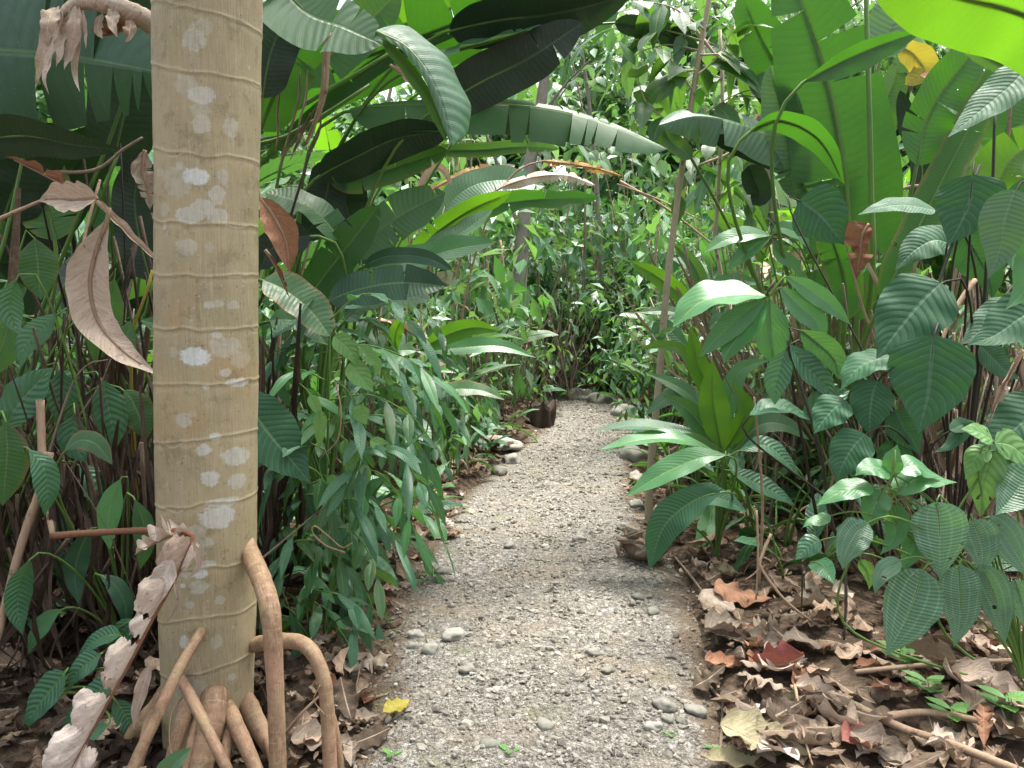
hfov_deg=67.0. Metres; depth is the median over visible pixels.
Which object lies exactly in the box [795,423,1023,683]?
quilted shrub
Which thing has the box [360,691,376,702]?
fallen leaf
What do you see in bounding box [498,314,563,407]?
dead thatch
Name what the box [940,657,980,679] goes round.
fallen leaf
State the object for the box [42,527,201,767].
dead leaf
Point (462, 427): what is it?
narrow leaf shrub
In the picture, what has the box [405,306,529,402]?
leafy shrub
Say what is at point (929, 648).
fallen leaf
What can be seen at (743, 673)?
fallen leaf
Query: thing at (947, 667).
fallen leaf
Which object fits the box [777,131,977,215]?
heliconia clump
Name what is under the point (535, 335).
heliconia clump
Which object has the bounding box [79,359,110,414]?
stick
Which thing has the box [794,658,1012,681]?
fallen stick
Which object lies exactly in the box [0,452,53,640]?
stick
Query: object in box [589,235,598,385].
dry pole
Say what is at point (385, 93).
sky
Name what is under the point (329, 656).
fallen leaf
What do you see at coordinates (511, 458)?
stone
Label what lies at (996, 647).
fallen leaf
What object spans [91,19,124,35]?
dead leaf
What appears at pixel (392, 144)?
wild plantain
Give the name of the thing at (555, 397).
forest herb
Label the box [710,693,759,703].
fallen leaf
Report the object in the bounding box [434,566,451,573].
stone
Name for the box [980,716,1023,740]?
fallen leaf
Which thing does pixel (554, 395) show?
stone
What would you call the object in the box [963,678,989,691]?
fallen leaf
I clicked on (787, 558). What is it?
fallen leaf
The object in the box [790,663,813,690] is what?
fallen leaf
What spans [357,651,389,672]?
fallen leaf
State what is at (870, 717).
fallen leaf
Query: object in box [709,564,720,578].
fallen leaf
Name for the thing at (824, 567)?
forest herb
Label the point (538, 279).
dry pole
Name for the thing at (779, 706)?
fallen leaf
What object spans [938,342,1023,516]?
dead thatch
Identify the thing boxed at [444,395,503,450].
forest herb
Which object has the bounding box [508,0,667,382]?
forest tree
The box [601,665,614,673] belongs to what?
stone
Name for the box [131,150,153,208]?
dead leaf
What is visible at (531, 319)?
dead thatch
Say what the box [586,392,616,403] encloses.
stone
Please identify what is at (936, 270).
heliconia clump
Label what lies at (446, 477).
fallen leaf
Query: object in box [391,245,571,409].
thicket shrub
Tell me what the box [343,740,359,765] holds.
fallen leaf
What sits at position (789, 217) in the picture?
heliconia clump
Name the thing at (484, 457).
green leaf
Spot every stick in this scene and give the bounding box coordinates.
[0,198,46,220]
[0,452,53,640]
[35,399,54,533]
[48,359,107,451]
[60,136,142,173]
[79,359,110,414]
[263,510,319,557]
[286,696,318,733]
[347,660,360,721]
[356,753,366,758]
[359,692,390,700]
[617,183,699,219]
[619,180,719,250]
[674,556,701,590]
[695,665,726,701]
[719,702,724,748]
[745,567,760,580]
[755,510,758,599]
[758,533,819,627]
[793,684,813,765]
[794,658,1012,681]
[801,565,803,611]
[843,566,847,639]
[848,700,1021,767]
[879,709,1013,728]
[903,184,918,189]
[942,278,977,337]
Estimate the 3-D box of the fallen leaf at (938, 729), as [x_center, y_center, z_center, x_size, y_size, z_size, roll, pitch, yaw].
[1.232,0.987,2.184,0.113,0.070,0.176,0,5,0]
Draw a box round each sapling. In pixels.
[568,0,772,526]
[671,29,768,456]
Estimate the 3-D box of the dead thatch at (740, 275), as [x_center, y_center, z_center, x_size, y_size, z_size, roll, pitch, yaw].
[2.021,-0.027,4.795,1.648,1.400,1.224,0,5,0]
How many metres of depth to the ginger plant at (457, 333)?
4.60 m
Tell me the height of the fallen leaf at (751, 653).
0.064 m
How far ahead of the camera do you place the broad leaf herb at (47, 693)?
2.34 m
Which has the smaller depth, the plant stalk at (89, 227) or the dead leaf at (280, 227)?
the dead leaf at (280, 227)
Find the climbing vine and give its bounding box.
[307,330,394,636]
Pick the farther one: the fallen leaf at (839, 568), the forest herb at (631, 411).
the forest herb at (631, 411)
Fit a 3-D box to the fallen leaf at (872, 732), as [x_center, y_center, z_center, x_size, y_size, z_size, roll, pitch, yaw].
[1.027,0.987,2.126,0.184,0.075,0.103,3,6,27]
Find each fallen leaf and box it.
[291,718,351,750]
[300,633,334,654]
[307,683,335,696]
[310,695,336,717]
[312,673,336,688]
[320,720,362,730]
[321,630,336,637]
[324,643,347,662]
[327,661,337,674]
[329,634,348,662]
[331,663,347,678]
[333,677,358,718]
[337,646,368,660]
[338,721,352,728]
[339,707,379,723]
[339,726,347,731]
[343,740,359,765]
[344,660,360,672]
[344,723,355,730]
[347,725,389,749]
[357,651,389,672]
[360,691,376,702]
[383,583,400,590]
[383,697,408,712]
[385,597,392,602]
[442,471,455,479]
[446,518,453,525]
[446,527,460,535]
[687,547,700,554]
[691,557,707,566]
[698,589,734,610]
[700,744,767,767]
[702,529,737,538]
[704,606,749,631]
[704,650,743,666]
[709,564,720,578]
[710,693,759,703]
[714,578,769,607]
[717,563,743,574]
[720,707,811,755]
[723,706,730,713]
[727,702,737,708]
[730,696,752,710]
[733,633,763,650]
[735,625,765,637]
[736,696,756,708]
[737,671,751,678]
[741,660,767,671]
[743,625,779,647]
[743,632,762,648]
[746,640,804,665]
[746,649,765,670]
[747,673,789,691]
[752,577,773,595]
[752,703,765,715]
[754,682,781,700]
[755,559,768,570]
[756,735,775,762]
[757,641,807,670]
[757,739,799,759]
[759,697,802,722]
[761,570,783,578]
[762,551,792,566]
[765,569,784,590]
[766,697,796,726]
[768,623,790,642]
[772,589,828,605]
[780,714,815,765]
[782,626,822,652]
[782,723,832,744]
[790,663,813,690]
[795,672,836,695]
[799,696,829,721]
[802,617,829,626]
[802,715,827,739]
[803,580,823,594]
[804,688,847,709]
[807,599,835,608]
[808,643,832,648]
[809,693,858,725]
[814,657,875,703]
[828,605,872,624]
[829,694,892,725]
[832,579,854,597]
[834,601,847,613]
[834,640,863,659]
[835,567,854,571]
[841,719,888,747]
[850,721,918,767]
[851,650,878,653]
[852,657,891,666]
[855,735,882,757]
[868,637,896,652]
[870,653,925,682]
[871,678,917,690]
[878,751,911,767]
[905,634,960,666]
[913,654,940,671]
[916,682,953,692]
[919,716,943,732]
[924,672,940,679]
[933,629,978,656]
[933,722,975,751]
[934,745,949,767]
[938,738,970,767]
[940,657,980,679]
[943,657,992,686]
[950,630,998,647]
[950,657,1023,695]
[955,683,1008,713]
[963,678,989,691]
[973,703,994,747]
[979,636,1001,649]
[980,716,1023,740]
[983,743,1006,756]
[989,645,1011,652]
[990,718,1021,737]
[992,663,1017,677]
[992,715,1020,740]
[998,648,1005,656]
[999,698,1020,705]
[1016,681,1023,689]
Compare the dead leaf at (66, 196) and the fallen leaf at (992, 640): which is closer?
the dead leaf at (66, 196)
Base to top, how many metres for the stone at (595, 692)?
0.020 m
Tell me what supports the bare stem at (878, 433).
on the ground
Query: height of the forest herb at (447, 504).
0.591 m
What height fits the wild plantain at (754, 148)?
2.236 m
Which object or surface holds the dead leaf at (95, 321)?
hanging from the broad leaf herb at (45, 475)
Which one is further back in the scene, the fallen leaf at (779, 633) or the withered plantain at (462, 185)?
the withered plantain at (462, 185)
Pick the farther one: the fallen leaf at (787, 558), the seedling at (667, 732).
the fallen leaf at (787, 558)
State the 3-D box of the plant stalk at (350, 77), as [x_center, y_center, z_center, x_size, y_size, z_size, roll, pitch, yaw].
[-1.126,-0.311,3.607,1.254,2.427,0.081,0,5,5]
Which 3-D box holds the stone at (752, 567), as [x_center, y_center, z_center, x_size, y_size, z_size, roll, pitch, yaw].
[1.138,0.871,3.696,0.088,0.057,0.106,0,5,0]
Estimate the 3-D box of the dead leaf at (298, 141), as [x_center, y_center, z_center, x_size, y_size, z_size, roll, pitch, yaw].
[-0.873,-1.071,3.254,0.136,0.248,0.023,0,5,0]
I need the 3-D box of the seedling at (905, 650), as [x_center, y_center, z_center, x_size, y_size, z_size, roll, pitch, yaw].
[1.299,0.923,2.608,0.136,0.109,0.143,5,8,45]
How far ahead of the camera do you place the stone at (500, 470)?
6.08 m
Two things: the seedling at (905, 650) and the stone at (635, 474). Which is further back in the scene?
the stone at (635, 474)
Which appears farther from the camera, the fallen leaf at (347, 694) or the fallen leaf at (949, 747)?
the fallen leaf at (347, 694)
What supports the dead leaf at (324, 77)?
hanging from the wild plantain at (302, 30)
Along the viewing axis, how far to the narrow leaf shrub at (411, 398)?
3.58 m
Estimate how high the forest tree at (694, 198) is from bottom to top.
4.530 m
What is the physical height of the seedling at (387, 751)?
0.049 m
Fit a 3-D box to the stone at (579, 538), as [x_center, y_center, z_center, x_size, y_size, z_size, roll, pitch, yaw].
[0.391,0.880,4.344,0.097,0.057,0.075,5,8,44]
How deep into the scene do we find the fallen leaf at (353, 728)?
2.39 m
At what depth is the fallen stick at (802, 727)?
2.22 m
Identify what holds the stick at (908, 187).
attached to the wild plantain at (919, 60)
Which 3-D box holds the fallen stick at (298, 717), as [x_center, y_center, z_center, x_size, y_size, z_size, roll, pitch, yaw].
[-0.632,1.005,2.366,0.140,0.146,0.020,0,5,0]
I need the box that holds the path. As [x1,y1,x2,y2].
[343,384,732,767]
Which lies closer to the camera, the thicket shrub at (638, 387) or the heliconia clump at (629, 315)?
the thicket shrub at (638, 387)
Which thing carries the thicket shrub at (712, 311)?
on the ground
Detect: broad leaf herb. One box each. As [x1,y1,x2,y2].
[0,229,152,589]
[0,274,154,653]
[24,618,133,744]
[157,747,191,767]
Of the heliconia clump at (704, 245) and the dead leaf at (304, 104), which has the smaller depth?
the dead leaf at (304, 104)
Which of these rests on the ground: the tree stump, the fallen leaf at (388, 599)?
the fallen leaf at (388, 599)
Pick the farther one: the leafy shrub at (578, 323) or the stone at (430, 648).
the leafy shrub at (578, 323)
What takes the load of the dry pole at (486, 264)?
on the ground
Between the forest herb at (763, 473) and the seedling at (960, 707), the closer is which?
the seedling at (960, 707)
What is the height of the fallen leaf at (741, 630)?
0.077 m
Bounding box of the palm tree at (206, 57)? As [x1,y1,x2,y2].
[124,0,344,767]
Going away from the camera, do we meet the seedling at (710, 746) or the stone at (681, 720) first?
the seedling at (710, 746)
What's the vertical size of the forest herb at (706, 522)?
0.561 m
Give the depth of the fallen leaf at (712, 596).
3.23 m
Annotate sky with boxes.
[337,0,957,192]
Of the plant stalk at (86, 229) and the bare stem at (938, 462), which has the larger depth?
the bare stem at (938, 462)
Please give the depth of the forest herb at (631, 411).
9.79 m
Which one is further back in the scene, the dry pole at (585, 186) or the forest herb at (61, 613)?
the dry pole at (585, 186)
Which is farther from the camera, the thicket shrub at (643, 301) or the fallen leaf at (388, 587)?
the thicket shrub at (643, 301)
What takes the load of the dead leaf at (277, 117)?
attached to the wild plantain at (302, 30)
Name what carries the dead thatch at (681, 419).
on the ground
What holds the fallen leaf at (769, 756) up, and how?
on the ground
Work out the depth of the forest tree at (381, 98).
15.77 m
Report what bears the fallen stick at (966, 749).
on the ground
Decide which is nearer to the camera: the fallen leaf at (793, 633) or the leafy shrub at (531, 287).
the fallen leaf at (793, 633)
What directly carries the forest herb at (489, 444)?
on the path
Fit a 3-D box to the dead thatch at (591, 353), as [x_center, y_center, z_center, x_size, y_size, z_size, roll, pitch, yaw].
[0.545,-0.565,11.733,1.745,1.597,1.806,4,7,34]
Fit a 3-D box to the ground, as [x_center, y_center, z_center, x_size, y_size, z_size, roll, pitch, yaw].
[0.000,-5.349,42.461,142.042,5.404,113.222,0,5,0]
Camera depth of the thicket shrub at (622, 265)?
12.39 m
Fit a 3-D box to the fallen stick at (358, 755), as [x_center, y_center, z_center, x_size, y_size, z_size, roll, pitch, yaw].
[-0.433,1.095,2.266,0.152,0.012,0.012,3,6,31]
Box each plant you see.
[377,319,533,496]
[594,326,809,568]
[628,243,763,482]
[672,276,850,553]
[705,221,818,494]
[741,327,886,577]
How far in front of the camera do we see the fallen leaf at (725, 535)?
4.14 m
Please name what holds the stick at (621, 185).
attached to the withered plantain at (462, 185)
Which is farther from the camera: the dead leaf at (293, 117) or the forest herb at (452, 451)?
the forest herb at (452, 451)
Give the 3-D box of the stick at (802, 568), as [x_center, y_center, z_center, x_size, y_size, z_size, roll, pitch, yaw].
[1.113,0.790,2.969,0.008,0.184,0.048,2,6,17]
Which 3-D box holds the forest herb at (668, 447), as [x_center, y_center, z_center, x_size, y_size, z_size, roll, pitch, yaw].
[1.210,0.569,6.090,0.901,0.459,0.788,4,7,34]
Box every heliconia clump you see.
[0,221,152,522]
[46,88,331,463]
[62,151,153,369]
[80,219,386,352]
[258,218,445,421]
[268,117,478,358]
[287,307,452,475]
[314,318,523,451]
[380,317,557,426]
[611,357,697,423]
[619,312,696,381]
[637,240,791,352]
[643,321,867,418]
[699,163,830,287]
[762,208,1011,299]
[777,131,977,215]
[917,263,1020,421]
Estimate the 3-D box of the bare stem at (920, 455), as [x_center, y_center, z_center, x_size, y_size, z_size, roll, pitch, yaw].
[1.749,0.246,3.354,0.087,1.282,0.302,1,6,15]
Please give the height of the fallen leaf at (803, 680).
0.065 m
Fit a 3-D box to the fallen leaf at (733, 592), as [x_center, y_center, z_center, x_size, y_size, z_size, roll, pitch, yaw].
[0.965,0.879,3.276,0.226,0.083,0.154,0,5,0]
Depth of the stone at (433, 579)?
3.69 m
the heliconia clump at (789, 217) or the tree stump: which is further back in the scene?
the tree stump
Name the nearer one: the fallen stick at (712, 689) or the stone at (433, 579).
the fallen stick at (712, 689)
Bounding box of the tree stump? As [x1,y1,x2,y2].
[524,398,555,428]
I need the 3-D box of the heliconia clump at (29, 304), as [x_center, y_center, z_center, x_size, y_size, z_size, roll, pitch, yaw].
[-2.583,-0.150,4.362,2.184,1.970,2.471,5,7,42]
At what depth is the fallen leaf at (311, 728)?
2.33 m
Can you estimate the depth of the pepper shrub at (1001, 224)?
2.58 m
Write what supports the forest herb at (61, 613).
on the ground
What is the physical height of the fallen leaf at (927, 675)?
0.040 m
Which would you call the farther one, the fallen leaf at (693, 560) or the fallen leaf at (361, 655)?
the fallen leaf at (693, 560)
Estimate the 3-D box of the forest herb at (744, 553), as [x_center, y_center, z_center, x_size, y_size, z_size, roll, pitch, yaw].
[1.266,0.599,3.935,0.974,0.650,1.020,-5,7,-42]
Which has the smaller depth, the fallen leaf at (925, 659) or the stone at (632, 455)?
the fallen leaf at (925, 659)
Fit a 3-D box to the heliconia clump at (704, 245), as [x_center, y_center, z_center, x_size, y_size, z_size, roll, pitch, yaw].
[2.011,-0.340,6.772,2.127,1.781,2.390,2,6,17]
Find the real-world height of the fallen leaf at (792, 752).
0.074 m
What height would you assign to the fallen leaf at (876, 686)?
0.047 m
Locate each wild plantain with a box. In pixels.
[0,0,153,449]
[140,316,309,634]
[258,185,510,507]
[260,0,626,494]
[261,0,470,144]
[288,14,697,508]
[659,109,842,388]
[726,0,993,509]
[872,40,1023,470]
[877,0,1023,255]
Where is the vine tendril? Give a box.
[311,525,352,552]
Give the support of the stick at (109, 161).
attached to the wild plantain at (113, 113)
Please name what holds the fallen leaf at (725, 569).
on the ground
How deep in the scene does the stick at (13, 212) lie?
2.39 m
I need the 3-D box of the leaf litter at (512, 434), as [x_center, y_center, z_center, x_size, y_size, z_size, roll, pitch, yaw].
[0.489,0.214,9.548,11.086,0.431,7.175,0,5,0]
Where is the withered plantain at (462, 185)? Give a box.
[408,159,620,433]
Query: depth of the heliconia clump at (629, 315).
8.54 m
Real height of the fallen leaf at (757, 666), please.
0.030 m
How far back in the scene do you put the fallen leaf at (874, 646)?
2.75 m
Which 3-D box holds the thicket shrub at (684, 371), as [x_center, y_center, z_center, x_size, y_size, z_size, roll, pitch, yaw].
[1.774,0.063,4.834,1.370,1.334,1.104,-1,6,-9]
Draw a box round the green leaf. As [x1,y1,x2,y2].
[480,455,493,459]
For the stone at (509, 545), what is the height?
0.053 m
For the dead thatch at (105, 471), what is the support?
on the ground
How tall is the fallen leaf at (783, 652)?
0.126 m
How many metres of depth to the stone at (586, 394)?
11.13 m
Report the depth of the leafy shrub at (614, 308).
12.07 m
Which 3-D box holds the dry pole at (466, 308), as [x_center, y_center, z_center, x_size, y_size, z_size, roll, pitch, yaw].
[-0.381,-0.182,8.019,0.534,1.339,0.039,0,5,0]
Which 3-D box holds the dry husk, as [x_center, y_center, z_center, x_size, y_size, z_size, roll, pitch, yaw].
[0.687,0.823,4.033,0.280,0.204,0.287,0,5,0]
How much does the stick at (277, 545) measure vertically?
0.129 m
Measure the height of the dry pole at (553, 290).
2.003 m
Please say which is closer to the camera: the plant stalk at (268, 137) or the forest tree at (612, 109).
the plant stalk at (268, 137)
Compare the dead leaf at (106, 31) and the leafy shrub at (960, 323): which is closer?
the dead leaf at (106, 31)
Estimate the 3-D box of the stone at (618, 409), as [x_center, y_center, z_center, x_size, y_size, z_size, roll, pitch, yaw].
[1.405,0.345,9.639,0.318,0.209,0.411,2,6,20]
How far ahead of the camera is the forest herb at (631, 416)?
8.11 m
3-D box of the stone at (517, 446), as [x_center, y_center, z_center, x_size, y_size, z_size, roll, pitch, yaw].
[-0.061,0.560,7.166,0.341,0.159,0.248,0,5,0]
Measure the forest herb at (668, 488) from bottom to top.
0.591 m
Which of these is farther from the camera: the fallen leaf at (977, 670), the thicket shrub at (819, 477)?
the thicket shrub at (819, 477)
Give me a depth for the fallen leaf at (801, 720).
2.25 m
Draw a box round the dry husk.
[617,520,667,561]
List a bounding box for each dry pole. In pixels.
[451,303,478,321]
[485,229,491,380]
[498,240,505,403]
[531,260,565,394]
[537,260,546,398]
[570,52,586,388]
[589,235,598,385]
[628,240,649,395]
[654,210,660,314]
[690,21,717,55]
[699,113,758,165]
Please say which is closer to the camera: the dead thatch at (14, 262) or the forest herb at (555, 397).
the dead thatch at (14, 262)
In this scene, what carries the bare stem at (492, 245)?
on the ground
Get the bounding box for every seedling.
[382,747,401,760]
[498,743,521,753]
[662,730,677,736]
[704,743,719,748]
[876,640,924,663]
[902,670,948,703]
[926,697,972,726]
[976,685,1023,712]
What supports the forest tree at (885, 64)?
on the ground
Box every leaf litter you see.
[0,562,328,767]
[70,383,986,468]
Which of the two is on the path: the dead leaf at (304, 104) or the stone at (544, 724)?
the stone at (544, 724)
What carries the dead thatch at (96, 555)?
on the ground
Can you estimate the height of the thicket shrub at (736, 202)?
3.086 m
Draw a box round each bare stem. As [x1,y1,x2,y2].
[469,135,470,373]
[483,222,484,268]
[490,135,493,292]
[522,165,563,292]
[741,278,765,523]
[753,397,763,585]
[769,303,785,522]
[825,426,861,552]
[834,429,875,565]
[877,374,887,490]
[894,428,924,556]
[923,471,946,570]
[934,440,942,487]
[962,380,1023,563]
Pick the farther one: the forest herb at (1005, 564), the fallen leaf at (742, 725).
the forest herb at (1005, 564)
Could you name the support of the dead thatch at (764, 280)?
on the ground
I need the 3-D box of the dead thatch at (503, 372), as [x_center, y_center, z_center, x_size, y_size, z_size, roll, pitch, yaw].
[-0.502,-0.218,8.286,1.720,1.293,1.177,0,5,0]
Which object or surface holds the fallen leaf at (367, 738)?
on the path
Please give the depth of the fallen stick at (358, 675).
2.70 m
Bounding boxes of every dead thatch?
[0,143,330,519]
[0,184,153,604]
[0,313,155,656]
[0,442,135,681]
[24,385,158,670]
[136,303,317,594]
[300,344,454,482]
[388,330,511,430]
[389,303,542,419]
[391,289,559,407]
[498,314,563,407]
[527,296,613,395]
[528,316,645,397]
[572,308,644,386]
[640,320,695,425]
[673,300,793,475]
[681,263,804,377]
[693,266,825,376]
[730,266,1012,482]
[785,263,1019,483]
[800,241,1023,517]
[800,373,1023,581]
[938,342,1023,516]
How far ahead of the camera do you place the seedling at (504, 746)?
2.27 m
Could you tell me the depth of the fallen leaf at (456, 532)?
4.38 m
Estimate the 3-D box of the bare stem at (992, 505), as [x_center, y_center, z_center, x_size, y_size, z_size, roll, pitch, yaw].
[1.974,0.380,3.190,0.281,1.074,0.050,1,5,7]
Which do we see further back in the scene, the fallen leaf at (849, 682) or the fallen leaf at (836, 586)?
the fallen leaf at (836, 586)
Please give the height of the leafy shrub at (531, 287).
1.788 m
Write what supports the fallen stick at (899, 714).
on the ground
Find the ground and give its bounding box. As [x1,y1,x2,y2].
[0,312,1023,767]
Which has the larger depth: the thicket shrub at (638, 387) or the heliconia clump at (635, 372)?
the heliconia clump at (635, 372)
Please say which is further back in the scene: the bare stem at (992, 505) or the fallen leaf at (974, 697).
the bare stem at (992, 505)
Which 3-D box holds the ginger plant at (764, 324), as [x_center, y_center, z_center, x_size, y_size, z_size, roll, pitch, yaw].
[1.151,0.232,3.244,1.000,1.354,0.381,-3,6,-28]
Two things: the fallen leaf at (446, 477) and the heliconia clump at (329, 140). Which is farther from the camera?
the heliconia clump at (329, 140)
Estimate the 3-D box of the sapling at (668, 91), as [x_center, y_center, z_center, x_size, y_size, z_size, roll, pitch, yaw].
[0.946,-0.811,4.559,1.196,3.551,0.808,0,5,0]
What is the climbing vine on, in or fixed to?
on the ground
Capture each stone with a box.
[405,629,424,638]
[406,641,419,648]
[421,642,439,654]
[426,575,436,581]
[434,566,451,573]
[441,627,465,641]
[459,662,476,673]
[479,736,498,747]
[490,436,523,451]
[491,465,507,475]
[502,453,520,463]
[503,541,515,548]
[536,716,553,730]
[552,387,571,397]
[556,410,562,417]
[565,388,591,400]
[572,534,589,542]
[585,647,604,655]
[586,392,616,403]
[591,689,599,695]
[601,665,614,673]
[610,404,634,415]
[616,522,627,530]
[619,445,647,462]
[629,469,641,478]
[629,499,644,509]
[631,593,644,599]
[643,721,663,731]
[645,606,658,615]
[651,697,677,712]
[661,713,673,722]
[674,574,682,578]
[675,716,687,724]
[683,703,706,718]
[747,562,756,569]
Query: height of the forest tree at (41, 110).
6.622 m
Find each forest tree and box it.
[0,59,150,323]
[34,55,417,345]
[35,71,153,369]
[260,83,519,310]
[260,123,349,168]
[355,74,623,280]
[464,8,631,396]
[492,5,654,277]
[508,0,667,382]
[535,30,774,285]
[555,0,754,217]
[588,0,826,234]
[613,0,780,214]
[619,0,876,200]
[656,0,883,267]
[768,0,1009,174]
[786,0,945,71]
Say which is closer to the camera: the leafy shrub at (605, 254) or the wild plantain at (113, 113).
the wild plantain at (113, 113)
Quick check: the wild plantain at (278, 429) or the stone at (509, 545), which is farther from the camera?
the stone at (509, 545)
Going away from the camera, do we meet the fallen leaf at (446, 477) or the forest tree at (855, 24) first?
the fallen leaf at (446, 477)
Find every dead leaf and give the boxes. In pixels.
[6,156,66,184]
[35,0,150,93]
[39,180,98,212]
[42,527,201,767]
[65,207,152,373]
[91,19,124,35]
[94,200,152,257]
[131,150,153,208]
[134,514,187,554]
[259,188,298,271]
[264,249,289,298]
[275,94,279,153]
[280,70,300,163]
[280,110,314,171]
[290,102,317,158]
[298,70,307,146]
[300,32,331,156]
[310,115,321,152]
[389,64,416,91]
[614,543,621,556]
[844,221,872,278]
[988,348,1023,424]
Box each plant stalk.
[0,158,24,576]
[58,179,100,596]
[75,156,118,519]
[129,270,152,498]
[260,84,370,145]
[260,85,330,140]
[299,47,399,108]
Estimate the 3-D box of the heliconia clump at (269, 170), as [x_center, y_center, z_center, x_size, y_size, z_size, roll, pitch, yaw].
[-2.393,-0.465,5.126,2.866,2.482,2.464,1,6,13]
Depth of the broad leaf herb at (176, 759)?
1.84 m
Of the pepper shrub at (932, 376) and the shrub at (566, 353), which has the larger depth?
the shrub at (566, 353)
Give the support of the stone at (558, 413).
on the path
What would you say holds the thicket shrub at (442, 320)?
on the ground
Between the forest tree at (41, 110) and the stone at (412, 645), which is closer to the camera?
the stone at (412, 645)
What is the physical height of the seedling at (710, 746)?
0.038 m
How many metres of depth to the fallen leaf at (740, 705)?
2.37 m
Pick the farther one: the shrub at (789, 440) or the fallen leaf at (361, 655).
the shrub at (789, 440)
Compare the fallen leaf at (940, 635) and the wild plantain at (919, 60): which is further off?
the wild plantain at (919, 60)
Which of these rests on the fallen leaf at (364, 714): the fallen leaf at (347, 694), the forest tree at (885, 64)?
the fallen leaf at (347, 694)
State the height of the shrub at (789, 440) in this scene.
1.601 m
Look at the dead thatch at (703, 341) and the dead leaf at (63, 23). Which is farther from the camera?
the dead thatch at (703, 341)
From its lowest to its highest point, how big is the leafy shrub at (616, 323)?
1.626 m
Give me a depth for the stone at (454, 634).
3.03 m
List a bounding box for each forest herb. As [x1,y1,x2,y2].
[3,536,284,634]
[7,528,124,637]
[256,541,377,651]
[257,483,397,582]
[292,468,462,551]
[370,461,474,538]
[431,428,496,479]
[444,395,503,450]
[455,408,538,441]
[463,421,512,456]
[488,391,513,407]
[509,379,565,402]
[537,379,581,399]
[589,370,647,400]
[597,374,653,417]
[598,430,713,464]
[616,407,674,421]
[630,429,715,496]
[630,444,839,547]
[664,451,888,570]
[687,448,779,485]
[734,488,884,583]
[737,463,936,546]
[775,498,1017,597]
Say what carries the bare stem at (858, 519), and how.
on the ground
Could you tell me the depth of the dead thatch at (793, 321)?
4.56 m
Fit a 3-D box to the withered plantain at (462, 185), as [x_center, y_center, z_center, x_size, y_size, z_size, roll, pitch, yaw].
[0.009,-0.632,6.607,1.830,2.530,0.551,0,5,0]
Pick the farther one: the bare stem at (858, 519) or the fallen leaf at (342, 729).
the bare stem at (858, 519)
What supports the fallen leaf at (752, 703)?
on the fallen leaf at (732, 705)
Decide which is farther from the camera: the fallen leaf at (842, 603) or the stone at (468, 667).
the fallen leaf at (842, 603)
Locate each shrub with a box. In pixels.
[0,261,153,523]
[13,263,383,527]
[257,293,468,675]
[259,128,471,390]
[260,207,536,473]
[265,318,455,604]
[310,140,557,400]
[330,305,489,500]
[385,140,611,374]
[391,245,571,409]
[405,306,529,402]
[412,306,512,453]
[452,158,579,282]
[456,270,554,390]
[458,250,620,355]
[464,174,637,399]
[497,273,645,390]
[498,198,654,379]
[525,298,629,403]
[527,250,647,390]
[530,169,666,286]
[546,214,683,372]
[546,231,685,355]
[549,257,684,389]
[574,285,680,400]
[575,146,745,332]
[589,226,769,424]
[590,192,795,342]
[590,214,732,390]
[591,186,759,365]
[592,240,982,498]
[601,149,744,273]
[623,319,692,394]
[624,158,807,367]
[628,291,794,481]
[649,178,1012,358]
[672,301,882,489]
[683,300,749,428]
[693,324,897,511]
[706,64,1021,402]
[740,254,983,418]
[749,253,1023,518]
[787,66,1023,589]
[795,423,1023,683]
[968,181,1023,486]
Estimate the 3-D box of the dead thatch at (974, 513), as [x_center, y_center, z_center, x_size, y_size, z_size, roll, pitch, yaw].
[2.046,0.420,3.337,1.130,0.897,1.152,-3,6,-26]
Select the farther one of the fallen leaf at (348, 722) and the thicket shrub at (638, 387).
the thicket shrub at (638, 387)
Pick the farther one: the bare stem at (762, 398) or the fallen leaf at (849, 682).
the bare stem at (762, 398)
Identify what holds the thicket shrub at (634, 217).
on the ground
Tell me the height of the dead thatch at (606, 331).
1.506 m
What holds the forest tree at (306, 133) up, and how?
on the ground
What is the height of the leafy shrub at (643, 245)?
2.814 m
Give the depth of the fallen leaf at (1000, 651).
2.61 m
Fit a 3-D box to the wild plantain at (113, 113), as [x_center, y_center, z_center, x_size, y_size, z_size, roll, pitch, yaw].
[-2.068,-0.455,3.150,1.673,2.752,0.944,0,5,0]
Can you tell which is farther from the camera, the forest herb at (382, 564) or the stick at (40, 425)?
the forest herb at (382, 564)
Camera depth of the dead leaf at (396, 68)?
3.48 m
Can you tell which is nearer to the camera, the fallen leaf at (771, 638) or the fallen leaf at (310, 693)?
the fallen leaf at (310, 693)
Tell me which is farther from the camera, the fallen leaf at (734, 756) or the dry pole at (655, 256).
the dry pole at (655, 256)
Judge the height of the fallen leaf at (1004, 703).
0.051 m

